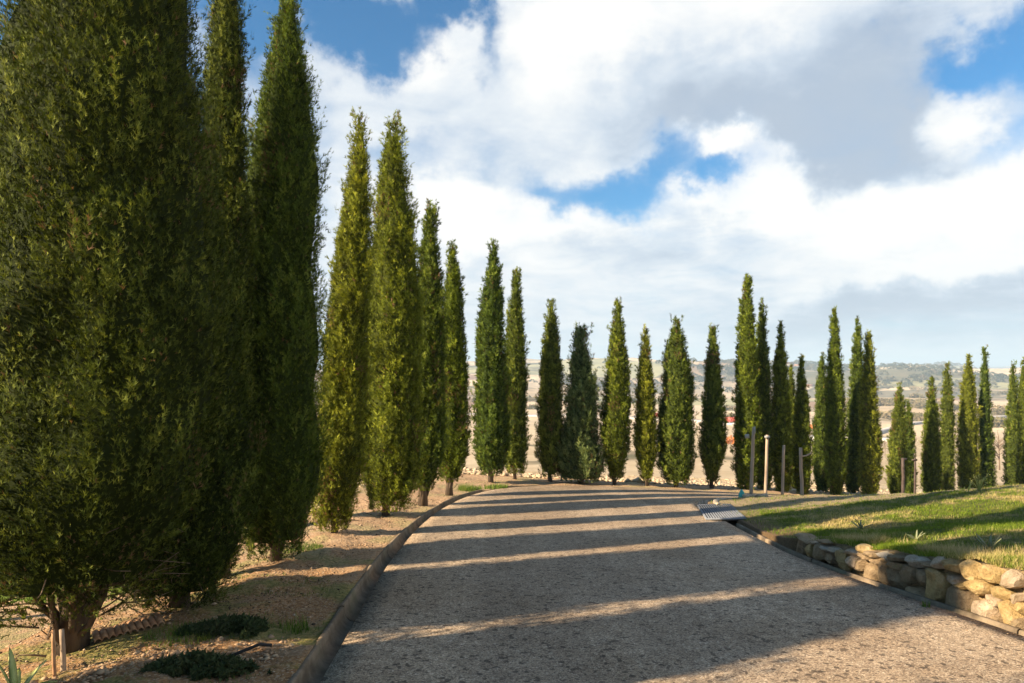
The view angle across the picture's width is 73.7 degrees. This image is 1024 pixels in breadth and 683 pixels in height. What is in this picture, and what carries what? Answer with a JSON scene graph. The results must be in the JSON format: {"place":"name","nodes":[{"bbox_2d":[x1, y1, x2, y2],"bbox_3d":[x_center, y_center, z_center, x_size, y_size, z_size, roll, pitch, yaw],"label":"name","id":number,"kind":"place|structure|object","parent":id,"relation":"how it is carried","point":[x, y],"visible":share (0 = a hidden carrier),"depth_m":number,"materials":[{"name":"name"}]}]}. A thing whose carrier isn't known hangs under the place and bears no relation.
{"place":"outdoors","nodes":[
{"label":"outdoors","id":0,"kind":"place"},
{"bbox_2d":[0,474,856,682],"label":"bank","id":1,"kind":"structure","parent":0,"point":[286,667],"depth_m":6.13,"materials":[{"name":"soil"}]},
{"bbox_2d":[0,646,56,682],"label":"sword leaf plant","id":2,"kind":"object","parent":1,"relation":"on","point":[14,674],"visible":1,"depth_m":4.23,"materials":[{"name":"green plant"}]},
{"bbox_2d":[51,629,56,676],"bbox_3d":[-3.001,2.071,4.474,0.039,0.355,0.023,0,-2,0],"label":"wooden stake","id":3,"kind":"object","parent":1,"relation":"on","point":[54,672],"visible":0.91,"depth_m":4.47,"materials":[{"name":"wood"}]},
{"bbox_2d":[59,629,65,671],"bbox_3d":[-3.007,2.094,4.573,0.056,0.328,0.033,0,-2,0],"label":"wooden stake","id":4,"kind":"object","parent":1,"relation":"on","point":[62,650],"visible":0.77,"depth_m":4.56,"materials":[{"name":"brown wood"}]},
{"bbox_2d":[24,585,129,602],"bbox_3d":[-6.592,3.950,11.457,2.670,0.524,2.644,0,-2,0],"label":"weed bush","id":5,"kind":"object","parent":1,"relation":"on","point":[109,592],"visible":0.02,"depth_m":10.68,"materials":[{"name":"green plant"}]},
{"bbox_2d":[0,0,251,668],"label":"cypress tree","id":6,"kind":"object","parent":1,"relation":"on","point":[111,357],"visible":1,"depth_m":4.65,"materials":[{"name":"green plant"}]},
{"bbox_2d":[92,614,164,643],"bbox_3d":[-2.990,2.320,5.327,0.477,0.225,0.250,2,-3,-36],"label":"tile edging","id":7,"kind":"object","parent":1,"relation":"on","point":[130,626],"visible":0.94,"depth_m":5.33,"materials":[{"name":"ceramic"}]},
{"bbox_2d":[100,629,214,658],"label":"grass","id":8,"kind":"structure","parent":1,"relation":"on","point":[153,647],"depth_m":4.85,"materials":[{"name":"green plant"}]},
{"bbox_2d":[29,634,299,682],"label":"earth clods","id":9,"kind":"object","parent":1,"relation":"on","point":[96,672],"visible":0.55,"depth_m":4.61,"materials":[{"name":"brown soil"}]},
{"bbox_2d":[139,616,217,647],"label":"grass","id":10,"kind":"structure","parent":1,"relation":"on","point":[179,638],"depth_m":4.99,"materials":[{"name":"plant"}]},
{"bbox_2d":[109,66,272,616],"bbox_3d":[-2.906,-0.018,6.158,1.435,5.074,1.544,0,-2,0],"label":"cypress tree","id":11,"kind":"object","parent":1,"relation":"on","point":[226,496],"visible":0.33,"depth_m":5.94,"materials":[{"name":"green plant"}]},
{"bbox_2d":[124,654,259,682],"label":"grass","id":12,"kind":"structure","parent":1,"relation":"on","point":[202,678],"depth_m":4.29,"materials":[{"name":"green plant"}]},
{"bbox_2d":[138,647,271,682],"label":"creeping shrub","id":13,"kind":"object","parent":1,"relation":"on","point":[196,664],"visible":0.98,"depth_m":4.27,"materials":[{"name":"green plant"}]},
{"bbox_2d":[173,612,269,639],"bbox_3d":[-2.201,2.150,5.170,0.685,0.196,0.510,0,-2,0],"label":"creeping shrub","id":14,"kind":"object","parent":1,"relation":"on","point":[245,625],"visible":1,"depth_m":5.09,"materials":[{"name":"green plant"}]},
{"bbox_2d":[171,614,279,640],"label":"grass","id":15,"kind":"structure","parent":1,"relation":"on","point":[233,637],"depth_m":5.18,"materials":[{"name":"green plant"}]},
{"bbox_2d":[198,0,264,576],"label":"cypress tree","id":16,"kind":"object","parent":1,"relation":"on","point":[225,24],"visible":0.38,"depth_m":7.26,"materials":[{"name":"green plant"}]},
{"bbox_2d":[231,643,271,655],"bbox_3d":[-1.778,2.076,4.582,0.334,0.072,0.035,2,-3,-38],"label":"irrigation pipe","id":17,"kind":"object","parent":1,"relation":"on","point":[252,647],"visible":0.68,"depth_m":4.59,"materials":[{"name":"plastic"}]},
{"bbox_2d":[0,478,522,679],"bbox_3d":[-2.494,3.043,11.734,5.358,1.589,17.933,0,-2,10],"label":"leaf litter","id":18,"kind":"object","parent":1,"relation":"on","point":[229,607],"visible":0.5,"depth_m":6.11,"materials":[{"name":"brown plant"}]},
{"bbox_2d":[207,573,336,595],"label":"grass","id":19,"kind":"structure","parent":1,"relation":"on","point":[286,584],"depth_m":6.63,"materials":[{"name":"green plant"}]},
{"bbox_2d":[237,0,335,565],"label":"cypress tree","id":20,"kind":"object","parent":1,"relation":"on","point":[283,176],"visible":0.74,"depth_m":7.74,"materials":[{"name":"green plant"}]},
{"bbox_2d":[249,609,323,633],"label":"grass","id":21,"kind":"structure","parent":1,"relation":"on","point":[289,621],"depth_m":5.48,"materials":[{"name":"green plant"}]},
{"bbox_2d":[274,611,309,634],"bbox_3d":[-1.721,2.212,5.364,0.254,0.127,0.308,2,-3,-42],"label":"grass tuft","id":22,"kind":"object","parent":1,"relation":"on","point":[305,626],"visible":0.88,"depth_m":5.35,"materials":[{"name":"green plant"}]},
{"bbox_2d":[282,542,324,553],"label":"grass","id":23,"kind":"structure","parent":1,"relation":"on","point":[312,548],"depth_m":8.50,"materials":[{"name":"green plant"}]},
{"bbox_2d":[309,106,378,532],"bbox_3d":[-2.444,-0.273,9.780,1.055,6.277,0.934,0,-2,0],"label":"cypress tree","id":24,"kind":"object","parent":1,"relation":"on","point":[346,376],"visible":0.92,"depth_m":9.56,"materials":[{"name":"green plant"}]},
{"bbox_2d":[287,489,484,682],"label":"curb","id":25,"kind":"object","parent":1,"relation":"on","point":[316,663],"visible":0.48,"depth_m":6.02,"materials":[{"name":"grey concrete"}]},
{"bbox_2d":[360,109,431,516],"bbox_3d":[-2.112,-0.501,11.902,1.459,7.267,1.489,-1,-2,27],"label":"cypress tree","id":26,"kind":"object","parent":1,"relation":"on","point":[393,425],"visible":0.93,"depth_m":11.51,"materials":[{"name":"green plant"}]},
{"bbox_2d":[412,198,450,505],"bbox_3d":[-1.703,0.252,13.356,1.036,6.198,1.018,0,-2,-12],"label":"cypress tree","id":27,"kind":"object","parent":1,"relation":"on","point":[435,377],"visible":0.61,"depth_m":13.15,"materials":[{"name":"green plant"}]},
{"bbox_2d":[437,239,475,495],"bbox_3d":[-1.335,0.602,14.930,1.134,5.797,1.005,0,-2,0],"label":"cypress tree","id":28,"kind":"object","parent":1,"relation":"on","point":[457,431],"visible":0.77,"depth_m":14.71,"materials":[{"name":"green plant"}]},
{"bbox_2d":[457,483,482,491],"bbox_3d":[-1.001,3.504,16.396,0.756,0.249,0.690,0,-2,0],"label":"weed bush","id":29,"kind":"object","parent":1,"relation":"on","point":[469,488],"visible":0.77,"depth_m":16.32,"materials":[{"name":"green plant"}]},
{"bbox_2d":[469,238,514,482],"bbox_3d":[-0.537,0.529,18.163,1.266,6.699,1.284,0,-2,0],"label":"cypress tree","id":30,"kind":"object","parent":1,"relation":"on","point":[491,433],"visible":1,"depth_m":17.87,"materials":[{"name":"green plant"}]},
{"bbox_2d":[484,483,507,488],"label":"weed bush","id":31,"kind":"object","parent":1,"relation":"on","point":[496,486],"visible":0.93,"depth_m":16.86,"materials":[{"name":"green plant"}]},
{"bbox_2d":[502,266,532,478],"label":"cypress tree","id":32,"kind":"object","parent":1,"relation":"on","point":[515,339],"visible":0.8,"depth_m":19.08,"materials":[{"name":"green plant"}]},
{"bbox_2d":[533,297,566,481],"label":"cypress tree","id":33,"kind":"object","parent":1,"relation":"on","point":[550,426],"visible":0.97,"depth_m":19.09,"materials":[{"name":"green plant"}]},
{"bbox_2d":[554,321,608,483],"bbox_3d":[1.925,1.751,19.206,1.661,4.776,1.685,1,-2,-22],"label":"cypress tree","id":34,"kind":"object","parent":1,"relation":"on","point":[582,452],"visible":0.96,"depth_m":18.94,"materials":[{"name":"green plant"}]},
{"bbox_2d":[597,297,634,484],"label":"cypress tree","id":35,"kind":"object","parent":1,"relation":"on","point":[615,431],"visible":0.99,"depth_m":19.02,"materials":[{"name":"green plant"}]},
{"bbox_2d":[631,324,661,485],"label":"cypress tree","id":36,"kind":"object","parent":1,"relation":"on","point":[644,436],"visible":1,"depth_m":19.15,"materials":[{"name":"green plant"}]},
{"bbox_2d":[654,314,699,486],"bbox_3d":[4.685,1.742,19.604,1.410,5.171,1.442,0,-2,0],"label":"cypress tree","id":37,"kind":"object","parent":1,"relation":"on","point":[676,432],"visible":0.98,"depth_m":19.22,"materials":[{"name":"green plant"}]},
{"bbox_2d":[697,323,729,488],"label":"cypress tree","id":38,"kind":"object","parent":1,"relation":"on","point":[712,446],"visible":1,"depth_m":19.80,"materials":[{"name":"green plant"}]},
{"bbox_2d":[729,273,762,489],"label":"cypress tree","id":39,"kind":"object","parent":1,"relation":"on","point":[747,401],"visible":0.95,"depth_m":20.03,"materials":[{"name":"green plant"}]},
{"bbox_2d":[755,297,776,489],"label":"cypress tree","id":40,"kind":"object","parent":1,"relation":"on","point":[766,404],"visible":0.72,"depth_m":20.60,"materials":[{"name":"green plant"}]},
{"bbox_2d":[770,320,794,492],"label":"cypress tree","id":41,"kind":"object","parent":1,"relation":"on","point":[782,412],"visible":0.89,"depth_m":20.54,"materials":[{"name":"green plant"}]},
{"bbox_2d":[788,364,795,488],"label":"cypress tree","id":42,"kind":"object","parent":1,"relation":"on","point":[792,391],"visible":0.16,"depth_m":24.14,"materials":[{"name":"green plant"}]},
{"bbox_2d":[791,353,814,494],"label":"cypress tree","id":43,"kind":"object","parent":1,"relation":"on","point":[802,436],"visible":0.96,"depth_m":20.75,"materials":[{"name":"green plant"}]},
{"bbox_2d":[811,352,829,492],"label":"cypress tree","id":44,"kind":"object","parent":1,"relation":"on","point":[818,443],"visible":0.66,"depth_m":23.30,"materials":[{"name":"green plant"}]},
{"bbox_2d":[821,305,849,494],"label":"cypress tree","id":45,"kind":"object","parent":1,"relation":"on","point":[836,452],"visible":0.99,"depth_m":21.31,"materials":[{"name":"green plant"}]},
{"bbox_2d":[844,315,863,492],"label":"cypress tree","id":46,"kind":"object","parent":1,"relation":"on","point":[852,420],"visible":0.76,"depth_m":24.21,"materials":[{"name":"green plant"}]},
{"bbox_2d":[855,329,883,494],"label":"cypress tree","id":47,"kind":"object","parent":1,"relation":"on","point":[870,443],"visible":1,"depth_m":21.79,"materials":[{"name":"green plant"}]},
{"bbox_2d":[883,381,910,493],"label":"cypress tree","id":48,"kind":"object","parent":1,"relation":"on","point":[897,442],"visible":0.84,"depth_m":23.69,"materials":[{"name":"green plant"}]},
{"bbox_2d":[905,398,918,493],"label":"cypress tree","id":49,"kind":"object","parent":1,"relation":"on","point":[911,443],"visible":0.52,"depth_m":27.45,"materials":[{"name":"green plant"}]},
{"bbox_2d":[918,375,945,492],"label":"cypress tree","id":50,"kind":"object","parent":1,"relation":"on","point":[931,475],"visible":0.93,"depth_m":24.61,"materials":[{"name":"green plant"}]},
{"bbox_2d":[938,362,957,490],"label":"cypress tree","id":51,"kind":"object","parent":1,"relation":"on","point":[947,421],"visible":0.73,"depth_m":27.64,"materials":[{"name":"green plant"}]},
{"bbox_2d":[954,353,984,488],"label":"cypress tree","id":52,"kind":"object","parent":1,"relation":"on","point":[968,458],"visible":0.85,"depth_m":25.29,"materials":[{"name":"green plant"}]},
{"bbox_2d":[977,345,997,487],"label":"cypress tree","id":53,"kind":"object","parent":1,"relation":"on","point":[988,455],"visible":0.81,"depth_m":28.48,"materials":[{"name":"green plant"}]},
{"bbox_2d":[1001,360,1023,484],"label":"cypress tree","id":54,"kind":"object","parent":1,"relation":"on","point":[1012,445],"visible":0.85,"depth_m":27.25,"materials":[{"name":"green plant"}]},
{"bbox_2d":[1017,357,1023,483],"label":"cypress tree","id":55,"kind":"object","parent":1,"relation":"on","point":[1021,388],"visible":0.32,"depth_m":28.39,"materials":[{"name":"green plant"}]},
{"bbox_2d":[0,388,1008,603],"bbox_3d":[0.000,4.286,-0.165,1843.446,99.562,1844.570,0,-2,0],"label":"ground","id":56,"kind":"structure","parent":0,"point":[724,471],"depth_m":196.62,"materials":[{"name":"beige soil"}]},
{"bbox_2d":[242,474,366,539],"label":"ploughed clods","id":57,"kind":"object","parent":56,"relation":"on","point":[357,491],"depth_m":16.38,"materials":[{"name":"brown soil"}]},
{"bbox_2d":[527,404,538,409],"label":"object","id":58,"kind":"object","parent":56,"relation":"on","point":[531,407],"visible":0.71,"depth_m":547.29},
{"bbox_2d":[470,395,700,402],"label":"scrub","id":59,"kind":"object","parent":56,"relation":"on","point":[530,398],"visible":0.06,"depth_m":669.41,"materials":[{"name":"green plant"}]},
{"bbox_2d":[360,466,923,494],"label":"ploughed clods","id":60,"kind":"object","parent":56,"relation":"on","point":[471,471],"visible":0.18,"depth_m":22.42,"materials":[{"name":"beige soil"}]},
{"bbox_2d":[725,435,733,443],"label":"shrub","id":61,"kind":"object","parent":56,"relation":"on","point":[730,440],"visible":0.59,"depth_m":225.51,"materials":[{"name":"orange plant"}]},
{"bbox_2d":[726,406,733,410],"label":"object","id":62,"kind":"object","parent":56,"relation":"on","point":[729,409],"visible":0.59,"depth_m":555.05,"materials":[{"name":"beige"}]},
{"bbox_2d":[908,393,924,397],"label":"farmhouse","id":63,"kind":"object","parent":56,"relation":"on","point":[913,395],"visible":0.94,"depth_m":710.21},
{"bbox_2d":[877,397,1005,414],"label":"scrub","id":64,"kind":"object","parent":56,"relation":"on","point":[918,403],"visible":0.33,"depth_m":536.78,"materials":[{"name":"green plant"}]},
{"bbox_2d":[876,410,1006,427],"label":"scrub","id":65,"kind":"object","parent":56,"relation":"on","point":[997,421],"visible":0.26,"depth_m":378.06,"materials":[{"name":"plant"}]},
{"bbox_2d":[994,432,1004,469],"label":"bare tree","id":66,"kind":"object","parent":56,"relation":"on","point":[998,446],"visible":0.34,"depth_m":144.35,"materials":[{"name":"beige wood"}]},
{"bbox_2d":[0,0,1023,367],"label":"sky","id":67,"kind":"structure","parent":0,"point":[864,158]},
{"bbox_2d":[314,357,1021,399],"bbox_3d":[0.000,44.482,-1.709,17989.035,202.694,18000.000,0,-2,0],"label":"hills","id":68,"kind":"structure","parent":0,"point":[810,374],"depth_m":1144.31,"materials":[{"name":"beige soil"}]},
{"bbox_2d":[529,366,735,396],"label":"scrub","id":69,"kind":"object","parent":68,"relation":"on","point":[657,382],"visible":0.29,"depth_m":1121.04,"materials":[{"name":"green plant"}]},
{"bbox_2d":[602,358,930,380],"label":"scrub","id":70,"kind":"object","parent":68,"relation":"on","point":[732,370],"visible":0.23,"depth_m":1386.91,"materials":[{"name":"green plant"}]},
{"bbox_2d":[806,384,815,390],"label":"farmhouse","id":71,"kind":"object","parent":68,"relation":"on","point":[811,387],"visible":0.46,"depth_m":1062.57,"materials":[{"name":"white stone"}]},
{"bbox_2d":[843,361,979,375],"bbox_3d":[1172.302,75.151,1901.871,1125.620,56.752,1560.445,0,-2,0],"label":"scrub","id":72,"kind":"object","parent":68,"relation":"on","point":[918,367],"visible":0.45,"depth_m":1301.78,"materials":[{"name":"green plant"}]},
{"bbox_2d":[877,385,1008,395],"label":"scrub","id":73,"kind":"object","parent":68,"relation":"on","point":[1004,392],"visible":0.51,"depth_m":945.81,"materials":[{"name":"green plant"}]},
{"bbox_2d":[876,367,1020,388],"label":"scrub","id":74,"kind":"object","parent":68,"relation":"on","point":[928,374],"visible":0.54,"depth_m":1045.91,"materials":[{"name":"green plant"}]},
{"bbox_2d":[320,485,1023,682],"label":"road","id":75,"kind":"structure","parent":0,"point":[568,584],"depth_m":5.81,"materials":[{"name":"grey gravel"}]},
{"bbox_2d":[698,498,725,505],"bbox_3d":[5.202,3.543,14.544,4.250,0.777,1.298,1,-3,-32],"label":"concrete gutter","id":76,"kind":"object","parent":75,"relation":"on","point":[716,500],"visible":0.05,"depth_m":14.17,"materials":[{"name":"grey concrete"}]},
{"bbox_2d":[738,489,744,497],"bbox_3d":[5.073,3.380,15.081,0.143,0.231,0.150,0,-2,0],"label":"plastic cap","id":77,"kind":"object","parent":75,"relation":"on","point":[741,493],"visible":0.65,"depth_m":15.05,"materials":[{"name":"teal plastic"}]},
{"bbox_2d":[745,427,755,493],"bbox_3d":[5.349,2.736,15.293,0.235,1.663,0.103,0,-2,0],"label":"wooden post","id":78,"kind":"object","parent":75,"relation":"on","point":[752,458],"visible":0.85,"depth_m":15.28,"materials":[{"name":"grey wood"}]},
{"bbox_2d":[764,435,769,492],"bbox_3d":[5.927,2.931,15.884,0.138,1.508,0.100,0,-2,0],"label":"wooden post","id":79,"kind":"object","parent":75,"relation":"on","point":[767,437],"visible":0.84,"depth_m":15.88,"materials":[{"name":"brown wood"}]},
{"bbox_2d":[729,523,1023,635],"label":"concrete gutter","id":80,"kind":"object","parent":75,"relation":"on","point":[995,623],"visible":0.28,"depth_m":6.67,"materials":[{"name":"grey concrete"}]},
{"bbox_2d":[901,458,906,492],"bbox_3d":[9.979,3.567,17.376,0.151,1.202,0.085,0,-2,0],"label":"lamp post","id":81,"kind":"object","parent":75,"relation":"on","point":[903,475],"visible":0.76,"depth_m":17.36,"materials":[{"name":"brown metal"}]},
{"bbox_2d":[921,600,929,607],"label":"weed sprig","id":82,"kind":"object","parent":75,"relation":"on","point":[925,603],"visible":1,"depth_m":5.96,"materials":[{"name":"green plant"}]},
{"bbox_2d":[469,413,890,441],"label":"country road","id":83,"kind":"structure","parent":0,"point":[697,420],"depth_m":372.47,"materials":[{"name":"grey asphalt"}]},
{"bbox_2d":[727,417,735,422],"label":"lorry","id":84,"kind":"object","parent":83,"relation":"on","point":[730,420],"visible":0.34,"depth_m":337.07,"materials":[{"name":"red paint"}]},
{"bbox_2d":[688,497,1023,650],"bbox_3d":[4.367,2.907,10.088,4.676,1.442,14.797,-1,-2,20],"label":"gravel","id":85,"kind":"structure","parent":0,"point":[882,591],"depth_m":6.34,"materials":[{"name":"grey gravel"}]},
{"bbox_2d":[708,483,1023,569],"bbox_3d":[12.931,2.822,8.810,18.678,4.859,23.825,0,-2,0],"label":"lawn","id":86,"kind":"structure","parent":0,"point":[790,542],"depth_m":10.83,"materials":[{"name":"green plant"}]},
{"bbox_2d":[781,445,784,495],"bbox_3d":[6.387,3.093,16.093,0.124,1.296,0.066,0,-2,0],"label":"wooden post","id":87,"kind":"object","parent":86,"relation":"on","point":[783,470],"visible":0.84,"depth_m":16.08,"materials":[{"name":"brown wood"}]},
{"bbox_2d":[799,448,810,495],"bbox_3d":[6.755,3.066,15.694,0.294,1.243,0.076,0,-2,0],"label":"wooden post","id":88,"kind":"object","parent":86,"relation":"on","point":[801,472],"visible":0.89,"depth_m":15.67,"materials":[{"name":"brown wood"}]},
{"bbox_2d":[851,519,872,528],"bbox_3d":[4.870,2.557,9.540,0.284,0.164,0.179,-2,-3,41],"label":"agave plant","id":89,"kind":"object","parent":86,"relation":"on","point":[860,526],"visible":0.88,"depth_m":9.55,"materials":[{"name":"green plant"}]},
{"bbox_2d":[794,533,1023,629],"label":"dry stone wall","id":90,"kind":"structure","parent":86,"relation":"on","point":[991,591],"depth_m":6.20,"materials":[{"name":"brown stone"}]},
{"bbox_2d":[912,458,916,493],"bbox_3d":[10.549,3.672,17.872,0.123,1.240,0.055,0,-2,0],"label":"lamp post","id":91,"kind":"object","parent":86,"relation":"on","point":[914,459],"visible":0.77,"depth_m":17.86,"materials":[{"name":"grey metal"}]},
{"bbox_2d":[905,530,924,539],"bbox_3d":[4.450,2.144,7.544,0.193,0.135,0.125,-1,-2,23],"label":"agave plant","id":92,"kind":"object","parent":86,"relation":"on","point":[917,536],"visible":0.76,"depth_m":7.54,"materials":[{"name":"green plant"}]},
{"bbox_2d":[832,530,1022,557],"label":"dry grass","id":93,"kind":"structure","parent":86,"relation":"on","point":[933,546],"depth_m":6.71,"materials":[{"name":"plant"}]},
{"bbox_2d":[958,482,973,492],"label":"wildflower","id":94,"kind":"object","parent":86,"relation":"on","point":[969,487],"visible":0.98,"depth_m":12.30,"materials":[{"name":"green plant"}]},
{"bbox_2d":[970,474,989,490],"bbox_3d":[8.525,2.560,12.411,0.292,0.344,0.250,1,-2,-14],"label":"wildflower","id":95,"kind":"object","parent":86,"relation":"on","point":[979,486],"visible":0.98,"depth_m":12.44,"materials":[{"name":"green plant"}]},
{"bbox_2d":[974,533,1000,549],"bbox_3d":[4.521,1.907,6.478,0.204,0.168,0.220,-1,-2,19],"label":"agave plant","id":96,"kind":"object","parent":86,"relation":"on","point":[982,542],"visible":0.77,"depth_m":6.46,"materials":[{"name":"green plant"}]},
{"bbox_2d":[881,415,1006,433],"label":"country road","id":97,"kind":"structure","parent":0,"point":[885,430],"depth_m":348.21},
{"bbox_3d":[3.680,3.238,11.906,0.702,0.694,2.698,0,-2,0],"label":"culvert","id":98,"kind":"object","parent":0,"visible":0},
{"bbox_2d":[697,504,746,520],"bbox_3d":[3.695,3.033,12.166,0.653,0.260,2.140,0,-2,11],"label":"drain grate","id":99,"kind":"object","parent":98,"relation":"on","point":[711,512],"visible":0.99,"depth_m":11.85,"materials":[{"name":"metal"}]}
]}

